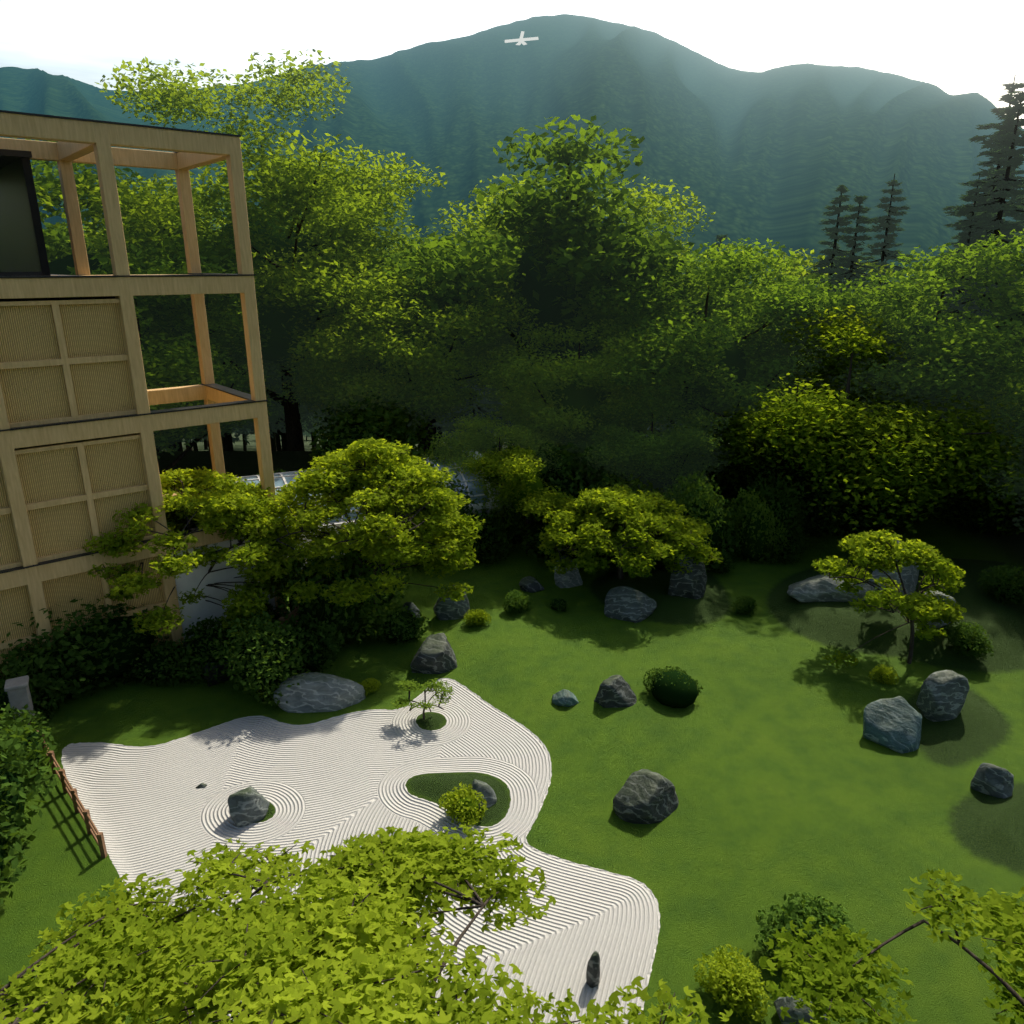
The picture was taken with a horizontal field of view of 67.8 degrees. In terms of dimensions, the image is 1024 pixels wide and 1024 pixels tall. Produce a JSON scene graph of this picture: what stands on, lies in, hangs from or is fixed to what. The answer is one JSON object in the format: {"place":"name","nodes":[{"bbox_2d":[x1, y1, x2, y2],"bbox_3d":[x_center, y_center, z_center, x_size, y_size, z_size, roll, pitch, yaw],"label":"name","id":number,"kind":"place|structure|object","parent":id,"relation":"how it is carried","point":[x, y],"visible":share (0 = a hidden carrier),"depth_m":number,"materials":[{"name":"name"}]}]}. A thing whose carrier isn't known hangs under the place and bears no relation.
{"place":"outdoors","nodes":[
{"label":"outdoors","id":0,"kind":"place"},
{"bbox_2d":[0,433,1023,1023],"bbox_3d":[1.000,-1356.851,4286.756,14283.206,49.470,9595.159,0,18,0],"label":"ground","id":1,"kind":"structure","parent":0,"point":[774,765],"depth_m":17.39,"materials":[{"name":"plant"}]},
{"bbox_2d":[0,805,28,906],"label":"hedge shrub","id":2,"kind":"object","parent":1,"relation":"on","point":[10,831],"visible":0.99,"depth_m":13.82,"materials":[{"name":"green plant"}]},
{"bbox_2d":[4,675,36,724],"bbox_3d":[-11.864,4.773,18.479,0.480,1.500,0.480,-10,20,-27],"label":"gate post","id":3,"kind":"object","parent":1,"relation":"on","point":[17,690],"visible":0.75,"depth_m":18.21,"materials":[{"name":"stone"}]},
{"bbox_2d":[0,704,57,780],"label":"hedge shrub","id":4,"kind":"object","parent":1,"relation":"on","point":[33,736],"visible":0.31,"depth_m":17.13,"materials":[{"name":"green plant"}]},
{"bbox_2d":[0,702,59,853],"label":"hedge shrub","id":5,"kind":"object","parent":1,"relation":"on","point":[14,798],"visible":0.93,"depth_m":14.94,"materials":[{"name":"green plant"}]},
{"bbox_2d":[0,666,64,723],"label":"hedge shrub","id":6,"kind":"object","parent":1,"relation":"on","point":[4,697],"visible":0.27,"depth_m":18.97,"materials":[{"name":"green plant"}]},
{"bbox_2d":[0,631,99,710],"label":"hedge shrub","id":7,"kind":"object","parent":1,"relation":"on","point":[60,675],"visible":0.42,"depth_m":19.42,"materials":[{"name":"green plant"}]},
{"bbox_2d":[29,718,107,857],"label":"bamboo fence posts","id":8,"kind":"object","parent":1,"relation":"on","point":[101,843],"visible":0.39,"depth_m":15.35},
{"bbox_2d":[37,731,98,845],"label":"bamboo fence rails","id":9,"kind":"object","parent":8,"relation":"attached to","point":[93,830],"visible":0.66,"depth_m":15.80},
{"bbox_2d":[0,598,169,702],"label":"hedge shrub","id":10,"kind":"object","parent":1,"relation":"on","point":[110,648],"visible":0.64,"depth_m":20.21,"materials":[{"name":"green plant"}]},
{"bbox_2d":[10,137,210,258],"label":"forest tree","id":11,"kind":"object","parent":1,"relation":"on","point":[64,230],"visible":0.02,"depth_m":41.91,"materials":[{"name":"green plant"}]},
{"bbox_2d":[0,110,289,686],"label":"building","id":12,"kind":"structure","parent":1,"relation":"on","point":[80,422],"depth_m":19.75,"materials":[{"name":"wood"}]},
{"bbox_2d":[31,160,264,340],"bbox_3d":[-20.102,-9.100,36.568,15.120,14.649,16.195,-8,20,-24],"label":"forest tree","id":13,"kind":"object","parent":1,"relation":"on","point":[63,264],"visible":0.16,"depth_m":33.12,"materials":[{"name":"green plant"}]},
{"bbox_2d":[68,225,233,348],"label":"forest tree","id":14,"kind":"object","parent":1,"relation":"on","point":[97,240],"visible":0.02,"depth_m":39.52,"materials":[{"name":"green plant"}]},
{"bbox_2d":[128,638,204,685],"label":"hedge shrub","id":15,"kind":"object","parent":1,"relation":"on","point":[160,664],"visible":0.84,"depth_m":20.98,"materials":[{"name":"green plant"}]},
{"bbox_2d":[92,255,274,494],"bbox_3d":[-16.219,-5.165,32.997,11.158,11.291,14.149,-4,18,-12],"label":"forest tree","id":16,"kind":"object","parent":1,"relation":"on","point":[174,362],"visible":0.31,"depth_m":31.80,"materials":[{"name":"green plant"}]},
{"bbox_2d":[82,466,304,635],"bbox_3d":[-9.475,1.552,22.580,6.149,5.593,6.521,-12,21,-32],"label":"tree","id":17,"kind":"object","parent":1,"relation":"on","point":[227,503],"visible":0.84,"depth_m":21.17,"materials":[{"name":"green plant"}]},
{"bbox_2d":[176,615,263,684],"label":"hedge shrub","id":18,"kind":"object","parent":1,"relation":"on","point":[202,641],"visible":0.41,"depth_m":21.31,"materials":[{"name":"green plant"}]},
{"bbox_2d":[227,786,269,826],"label":"rock","id":19,"kind":"object","parent":1,"relation":"on","point":[249,805],"visible":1,"depth_m":15.72,"materials":[{"name":"stone"}]},
{"bbox_2d":[222,345,278,450],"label":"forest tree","id":20,"kind":"object","parent":1,"relation":"on","point":[228,444],"visible":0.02,"depth_m":50.74,"materials":[{"name":"green plant"}]},
{"bbox_2d":[38,48,472,450],"bbox_3d":[-13.311,-12.914,41.334,22.937,20.544,23.643,2,18,8],"label":"forest tree","id":21,"kind":"object","parent":1,"relation":"on","point":[305,245],"visible":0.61,"depth_m":35.81,"materials":[{"name":"green plant"}]},
{"bbox_2d":[210,610,309,705],"bbox_3d":[-6.576,3.873,20.529,2.524,2.128,3.449,-17,25,-43],"label":"hedge shrub","id":22,"kind":"object","parent":1,"relation":"on","point":[266,659],"visible":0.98,"depth_m":20.04,"materials":[{"name":"green plant"}]},
{"bbox_2d":[232,404,322,450],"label":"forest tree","id":23,"kind":"object","parent":1,"relation":"on","point":[309,424],"depth_m":66.94,"materials":[{"name":"green plant"}]},
{"bbox_2d":[211,207,355,450],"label":"forest tree","id":24,"kind":"object","parent":1,"relation":"on","point":[277,415],"visible":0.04,"depth_m":53.40,"materials":[{"name":"green plant"}]},
{"bbox_2d":[279,612,343,672],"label":"hedge shrub","id":25,"kind":"object","parent":1,"relation":"on","point":[319,649],"visible":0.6,"depth_m":21.24,"materials":[{"name":"green plant"}]},
{"bbox_2d":[273,672,365,712],"bbox_3d":[-5.050,4.631,20.107,2.327,1.030,1.280,-2,18,-7],"label":"rock","id":26,"kind":"object","parent":1,"relation":"on","point":[313,692],"visible":0.93,"depth_m":19.64,"materials":[{"name":"stone"}]},
{"bbox_2d":[272,541,400,647],"bbox_3d":[-5.314,2.483,22.951,3.880,3.459,2.840,-3,18,-9],"label":"hedge shrub","id":27,"kind":"object","parent":1,"relation":"on","point":[347,620],"visible":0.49,"depth_m":22.37,"materials":[{"name":"green plant"}]},
{"bbox_2d":[297,523,416,621],"bbox_3d":[-5.250,1.997,24.856,3.880,3.193,2.840,-15,23,-38],"label":"hedge shrub","id":28,"kind":"object","parent":1,"relation":"on","point":[388,600],"visible":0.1,"depth_m":24.86,"materials":[{"name":"green plant"}]},
{"bbox_2d":[0,824,732,1023],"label":"maple","id":29,"kind":"object","parent":1,"relation":"on","point":[341,957],"visible":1,"depth_m":7.63,"materials":[{"name":"green plant"}]},
{"bbox_2d":[309,393,429,468],"bbox_3d":[-6.985,-3.195,35.629,5.611,4.974,7.666,-10,20,-27],"label":"bush","id":30,"kind":"object","parent":1,"relation":"on","point":[344,437],"visible":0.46,"depth_m":34.06,"materials":[{"name":"green plant"}]},
{"bbox_2d":[237,450,501,565],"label":"glass roof pavilion","id":31,"kind":"structure","parent":1,"relation":"on","point":[281,479],"depth_m":30.60,"materials":[{"name":"glass"}]},
{"bbox_2d":[260,437,485,628],"bbox_3d":[-4.203,0.802,23.611,6.707,6.422,6.539,-9,20,-26],"label":"tree","id":32,"kind":"object","parent":1,"relation":"on","point":[390,479],"visible":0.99,"depth_m":22.05,"materials":[{"name":"green plant"}]},
{"bbox_2d":[309,400,436,462],"bbox_3d":[-6.578,-3.282,36.091,5.400,4.321,5.559,-13,22,-35],"label":"bush","id":33,"kind":"object","parent":1,"relation":"on","point":[423,424],"visible":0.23,"depth_m":35.28,"materials":[{"name":"green plant"}]},
{"bbox_2d":[268,251,485,420],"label":"forest tree","id":34,"kind":"object","parent":1,"relation":"on","point":[280,368],"visible":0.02,"depth_m":40.59,"materials":[{"name":"green plant"}]},
{"bbox_2d":[361,603,430,645],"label":"hedge shrub","id":35,"kind":"object","parent":1,"relation":"on","point":[406,625],"visible":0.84,"depth_m":23.11,"materials":[{"name":"green plant"}]},
{"bbox_2d":[277,263,539,454],"bbox_3d":[-4.381,-6.991,37.451,12.144,9.989,12.265,8,20,24],"label":"forest tree","id":36,"kind":"object","parent":1,"relation":"on","point":[424,372],"visible":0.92,"depth_m":34.55,"materials":[{"name":"green plant"}]},
{"bbox_2d":[391,678,453,719],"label":"island pine","id":37,"kind":"object","parent":1,"relation":"on","point":[412,686],"visible":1,"depth_m":19.16,"materials":[{"name":"green plant"}]},
{"bbox_2d":[410,633,456,673],"bbox_3d":[-2.202,4.075,21.823,1.373,1.154,1.098,5,18,-2],"label":"rock","id":38,"kind":"object","parent":1,"relation":"on","point":[434,654],"visible":0.91,"depth_m":21.50,"materials":[{"name":"stone"}]},
{"bbox_2d":[396,470,481,571],"bbox_3d":[-2.995,0.266,29.711,3.471,3.459,4.742,-5,19,-16],"label":"bush","id":39,"kind":"object","parent":1,"relation":"on","point":[453,487],"visible":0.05,"depth_m":29.17,"materials":[{"name":"green plant"}]},
{"bbox_2d":[433,585,469,619],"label":"rock","id":40,"kind":"object","parent":1,"relation":"on","point":[448,609],"visible":0.56,"depth_m":24.59,"materials":[{"name":"stone"}]},
{"bbox_2d":[439,782,487,826],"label":"island shrub","id":41,"kind":"object","parent":1,"relation":"on","point":[462,806],"visible":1,"depth_m":15.70,"materials":[{"name":"green plant"}]},
{"bbox_2d":[432,350,512,437],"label":"forest tree","id":42,"kind":"object","parent":1,"relation":"on","point":[482,410],"visible":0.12,"depth_m":46.65,"materials":[{"name":"green plant"}]},
{"bbox_2d":[463,609,491,625],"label":"garden shrub","id":43,"kind":"object","parent":1,"relation":"on","point":[478,617],"visible":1,"depth_m":24.15,"materials":[{"name":"green plant"}]},
{"bbox_2d":[470,779,496,808],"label":"rock","id":44,"kind":"object","parent":1,"relation":"on","point":[486,790],"visible":0.57,"depth_m":16.10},
{"bbox_2d":[459,511,512,565],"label":"bush","id":45,"kind":"object","parent":1,"relation":"on","point":[490,539],"visible":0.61,"depth_m":29.57,"materials":[{"name":"green plant"}]},
{"bbox_2d":[422,412,563,513],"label":"forest tree","id":46,"kind":"object","parent":1,"relation":"on","point":[475,441],"visible":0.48,"depth_m":31.96,"materials":[{"name":"green plant"}]},
{"bbox_2d":[481,470,537,546],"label":"bush","id":47,"kind":"object","parent":1,"relation":"on","point":[510,516],"visible":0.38,"depth_m":30.67,"materials":[{"name":"green plant"}]},
{"bbox_2d":[503,590,532,614],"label":"garden shrub","id":48,"kind":"object","parent":1,"relation":"on","point":[513,602],"visible":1,"depth_m":25.09,"materials":[{"name":"green plant"}]},
{"bbox_2d":[462,445,574,553],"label":"garden tree","id":49,"kind":"object","parent":1,"relation":"on","point":[525,491],"visible":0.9,"depth_m":28.61,"materials":[{"name":"green plant"}]},
{"bbox_2d":[519,576,543,592],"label":"rock","id":50,"kind":"object","parent":1,"relation":"on","point":[530,584],"visible":0.95,"depth_m":26.91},
{"bbox_2d":[514,499,580,561],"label":"bush","id":51,"kind":"object","parent":1,"relation":"on","point":[533,538],"visible":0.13,"depth_m":29.47,"materials":[{"name":"green plant"}]},
{"bbox_2d":[388,174,726,441],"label":"forest tree","id":52,"kind":"object","parent":1,"relation":"on","point":[660,218],"visible":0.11,"depth_m":44.51,"materials":[{"name":"green plant"}]},
{"bbox_2d":[358,114,757,389],"bbox_3d":[2.197,-10.934,39.040,18.888,17.085,17.634,-16,24,-41],"label":"forest tree","id":53,"kind":"object","parent":1,"relation":"on","point":[561,261],"visible":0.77,"depth_m":34.87,"materials":[{"name":"green plant"}]},
{"bbox_2d":[552,689,578,706],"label":"rock","id":54,"kind":"object","parent":1,"relation":"on","point":[565,698],"visible":1,"depth_m":19.85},
{"bbox_2d":[554,555,582,587],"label":"rock","id":55,"kind":"object","parent":1,"relation":"on","point":[569,579],"visible":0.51,"depth_m":27.12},
{"bbox_2d":[514,440,627,498],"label":"bush","id":56,"kind":"object","parent":1,"relation":"on","point":[567,479],"visible":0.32,"depth_m":31.40,"materials":[{"name":"green plant"}]},
{"bbox_2d":[474,319,684,450],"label":"forest tree","id":57,"kind":"object","parent":1,"relation":"on","point":[570,391],"visible":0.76,"depth_m":33.66,"materials":[{"name":"green plant"}]},
{"bbox_2d":[586,951,599,987],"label":"rock","id":58,"kind":"object","parent":1,"relation":"on","point":[593,974],"visible":0.96,"depth_m":12.16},
{"bbox_2d":[594,675,636,707],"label":"rock","id":59,"kind":"object","parent":1,"relation":"on","point":[615,691],"visible":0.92,"depth_m":19.77,"materials":[{"name":"stone"}]},
{"bbox_2d":[585,526,663,575],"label":"bush","id":60,"kind":"object","parent":1,"relation":"on","point":[607,557],"visible":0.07,"depth_m":28.39,"materials":[{"name":"green plant"}]},
{"bbox_2d":[537,484,723,578],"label":"garden pine","id":61,"kind":"object","parent":1,"relation":"on","point":[629,514],"visible":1,"depth_m":25.50,"materials":[{"name":"green plant"}]},
{"bbox_2d":[604,586,656,622],"bbox_3d":[3.859,2.999,24.960,1.610,1.248,1.157,9,20,25],"label":"rock","id":62,"kind":"object","parent":1,"relation":"on","point":[627,603],"visible":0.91,"depth_m":24.67,"materials":[{"name":"stone"}]},
{"bbox_2d":[588,473,676,503],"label":"bush","id":63,"kind":"object","parent":1,"relation":"on","point":[634,483],"visible":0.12,"depth_m":30.66,"materials":[{"name":"green plant"}]},
{"bbox_2d":[613,769,678,823],"bbox_3d":[2.862,6.024,16.208,1.060,0.956,1.328,15,23,39],"label":"rock","id":64,"kind":"object","parent":1,"relation":"on","point":[644,796],"visible":0.94,"depth_m":15.95,"materials":[{"name":"stone"}]},
{"bbox_2d":[566,385,733,502],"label":"forest tree","id":65,"kind":"object","parent":1,"relation":"on","point":[660,461],"visible":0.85,"depth_m":31.01,"materials":[{"name":"green plant"}]},
{"bbox_2d":[643,666,702,707],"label":"clipped shrub","id":66,"kind":"object","parent":1,"relation":"on","point":[674,688],"visible":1,"depth_m":19.89,"materials":[{"name":"green plant"}]},
{"bbox_2d":[668,550,706,598],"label":"rock","id":67,"kind":"object","parent":1,"relation":"on","point":[691,585],"visible":0.68,"depth_m":25.48,"materials":[{"name":"stone"}]},
{"bbox_2d":[662,470,736,570],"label":"bush","id":68,"kind":"object","parent":1,"relation":"on","point":[704,508],"visible":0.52,"depth_m":28.14,"materials":[{"name":"green plant"}]},
{"bbox_2d":[659,526,741,574],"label":"bush","id":69,"kind":"object","parent":1,"relation":"on","point":[730,542],"visible":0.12,"depth_m":28.84,"materials":[{"name":"green plant"}]},
{"bbox_2d":[572,237,855,437],"bbox_3d":[8.395,-6.648,35.370,14.149,11.291,11.158,-12,22,-33],"label":"forest tree","id":70,"kind":"object","parent":1,"relation":"on","point":[708,369],"visible":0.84,"depth_m":32.46,"materials":[{"name":"green plant"}]},
{"bbox_2d":[693,944,769,1023],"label":"garden shrub","id":71,"kind":"object","parent":1,"relation":"on","point":[738,982],"visible":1,"depth_m":11.81,"materials":[{"name":"green plant"}]},
{"bbox_2d":[699,434,782,504],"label":"bush","id":72,"kind":"object","parent":1,"relation":"on","point":[730,487],"visible":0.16,"depth_m":34.31,"materials":[{"name":"green plant"}]},
{"bbox_2d":[730,595,756,615],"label":"garden shrub","id":73,"kind":"object","parent":1,"relation":"on","point":[745,605],"visible":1,"depth_m":25.20,"materials":[{"name":"green plant"}]},
{"bbox_2d":[727,488,786,564],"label":"bush","id":74,"kind":"object","parent":1,"relation":"on","point":[753,532],"visible":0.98,"depth_m":29.00,"materials":[{"name":"green plant"}]},
{"bbox_2d":[685,243,840,435],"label":"forest tree","id":75,"kind":"object","parent":1,"relation":"on","point":[803,272],"visible":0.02,"depth_m":44.76,"materials":[{"name":"green plant"}]},
{"bbox_2d":[734,470,813,539],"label":"bush","id":76,"kind":"object","parent":1,"relation":"on","point":[785,512],"visible":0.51,"depth_m":30.17,"materials":[{"name":"green plant"}]},
{"bbox_2d":[774,996,825,1023],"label":"rock","id":77,"kind":"object","parent":1,"relation":"on","point":[795,1013],"visible":0.42,"depth_m":11.39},
{"bbox_2d":[754,892,853,969],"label":"garden shrub","id":78,"kind":"object","parent":1,"relation":"on","point":[799,912],"visible":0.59,"depth_m":12.63,"materials":[{"name":"green plant"}]},
{"bbox_2d":[749,452,858,534],"bbox_3d":[12.598,-1.013,32.739,3.814,3.833,5.211,-12,22,-33],"label":"bush","id":79,"kind":"object","parent":1,"relation":"on","point":[808,484],"visible":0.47,"depth_m":31.59,"materials":[{"name":"green plant"}]},
{"bbox_2d":[787,574,874,601],"bbox_3d":[10.681,2.424,25.712,2.776,0.901,1.666,1,18,2],"label":"rock","id":80,"kind":"object","parent":1,"relation":"on","point":[817,588],"visible":0.7,"depth_m":25.13,"materials":[{"name":"stone"}]},
{"bbox_2d":[798,185,865,358],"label":"forest tree","id":81,"kind":"object","parent":1,"relation":"on","point":[832,233],"visible":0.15,"depth_m":44.42,"materials":[{"name":"green plant"}]},
{"bbox_2d":[797,194,882,447],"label":"forest tree","id":82,"kind":"object","parent":1,"relation":"on","point":[852,260],"visible":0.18,"depth_m":39.29,"materials":[{"name":"green plant"}]},
{"bbox_2d":[666,305,1023,537],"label":"forest tree","id":83,"kind":"object","parent":1,"relation":"on","point":[896,451],"visible":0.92,"depth_m":28.37,"materials":[{"name":"green plant"}]},
{"bbox_2d":[779,439,924,529],"bbox_3d":[14.538,-1.384,33.427,4.931,4.342,6.736,-25,30,-52],"label":"bush","id":84,"kind":"object","parent":1,"relation":"on","point":[880,511],"visible":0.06,"depth_m":31.74,"materials":[{"name":"green plant"}]},
{"bbox_2d":[782,256,974,383],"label":"forest tree","id":85,"kind":"object","parent":1,"relation":"on","point":[871,271],"depth_m":46.19,"materials":[{"name":"green plant"}]},
{"bbox_2d":[869,664,898,684],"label":"garden shrub","id":86,"kind":"object","parent":1,"relation":"on","point":[885,674],"visible":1,"depth_m":21.11,"materials":[{"name":"green plant"}]},
{"bbox_2d":[811,529,966,667],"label":"garden tree","id":87,"kind":"object","parent":1,"relation":"on","point":[868,550],"visible":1,"depth_m":21.63,"materials":[{"name":"green plant"}]},
{"bbox_2d":[854,174,923,298],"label":"forest tree","id":88,"kind":"object","parent":1,"relation":"on","point":[886,222],"visible":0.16,"depth_m":48.66,"materials":[{"name":"green plant"}]},
{"bbox_2d":[865,507,913,535],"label":"bush","id":89,"kind":"object","parent":1,"relation":"on","point":[895,527],"visible":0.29,"depth_m":32.51,"materials":[{"name":"green plant"}]},
{"bbox_2d":[759,868,1023,1023],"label":"maple","id":90,"kind":"object","parent":1,"relation":"on","point":[835,982],"visible":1,"depth_m":8.42,"materials":[{"name":"green plant"}]},
{"bbox_2d":[863,696,921,752],"bbox_3d":[9.249,5.102,18.443,1.430,1.324,0.715,22,-4,17],"label":"rock","id":91,"kind":"object","parent":1,"relation":"on","point":[895,724],"visible":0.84,"depth_m":18.28,"materials":[{"name":"stone"}]},
{"bbox_2d":[868,540,918,594],"bbox_3d":[12.916,1.917,25.725,1.532,2.144,1.382,7,19,21],"label":"rock","id":92,"kind":"object","parent":1,"relation":"on","point":[909,575],"visible":0.23,"depth_m":25.40,"materials":[{"name":"stone"}]},
{"bbox_2d":[782,228,1023,427],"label":"forest tree","id":93,"kind":"object","parent":1,"relation":"on","point":[959,360],"visible":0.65,"depth_m":30.85,"materials":[{"name":"green plant"}]},
{"bbox_2d":[916,670,969,721],"bbox_3d":[10.781,4.584,19.060,1.086,1.355,0.869,-8,20,-16],"label":"rock","id":94,"kind":"object","parent":1,"relation":"on","point":[942,695],"visible":0.85,"depth_m":18.73,"materials":[{"name":"stone"}]},
{"bbox_2d":[920,174,997,325],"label":"forest tree","id":95,"kind":"object","parent":1,"relation":"on","point":[965,237],"visible":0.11,"depth_m":36.43,"materials":[{"name":"green plant"}]},
{"bbox_2d":[942,622,993,658],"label":"garden shrub","id":96,"kind":"object","parent":1,"relation":"on","point":[963,639],"visible":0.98,"depth_m":21.91,"materials":[{"name":"green plant"}]},
{"bbox_2d":[915,74,1023,312],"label":"forest tree","id":97,"kind":"object","parent":1,"relation":"on","point":[1011,88],"visible":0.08,"depth_m":42.91,"materials":[{"name":"green plant"}]},
{"bbox_2d":[921,91,1023,324],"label":"forest tree","id":98,"kind":"object","parent":1,"relation":"on","point":[1015,160],"visible":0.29,"depth_m":35.33,"materials":[{"name":"green plant"}]},
{"bbox_2d":[940,325,1023,474],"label":"forest tree","id":99,"kind":"object","parent":1,"relation":"on","point":[1002,395],"visible":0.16,"depth_m":31.43,"materials":[{"name":"green plant"}]},
{"bbox_2d":[970,763,1013,798],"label":"rock","id":100,"kind":"object","parent":1,"relation":"on","point":[992,780],"visible":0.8,"depth_m":16.40,"materials":[{"name":"stone"}]},
{"bbox_2d":[973,372,1023,529],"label":"forest tree","id":101,"kind":"object","parent":1,"relation":"on","point":[1019,485],"visible":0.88,"depth_m":27.33,"materials":[{"name":"green plant"}]},
{"bbox_2d":[976,563,1023,606],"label":"garden shrub","id":102,"kind":"object","parent":1,"relation":"on","point":[1001,583],"visible":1,"depth_m":24.90,"materials":[{"name":"green plant"}]},
{"bbox_2d":[0,14,1023,301],"bbox_3d":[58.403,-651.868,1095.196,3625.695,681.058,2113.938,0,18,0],"label":"mountain","id":103,"kind":"structure","parent":0,"point":[778,154],"depth_m":984.32,"materials":[{"name":"plant"}]},
{"bbox_2d":[0,0,1023,128],"label":"sky","id":104,"kind":"structure","parent":0,"point":[957,47],"materials":[{"name":"white"}]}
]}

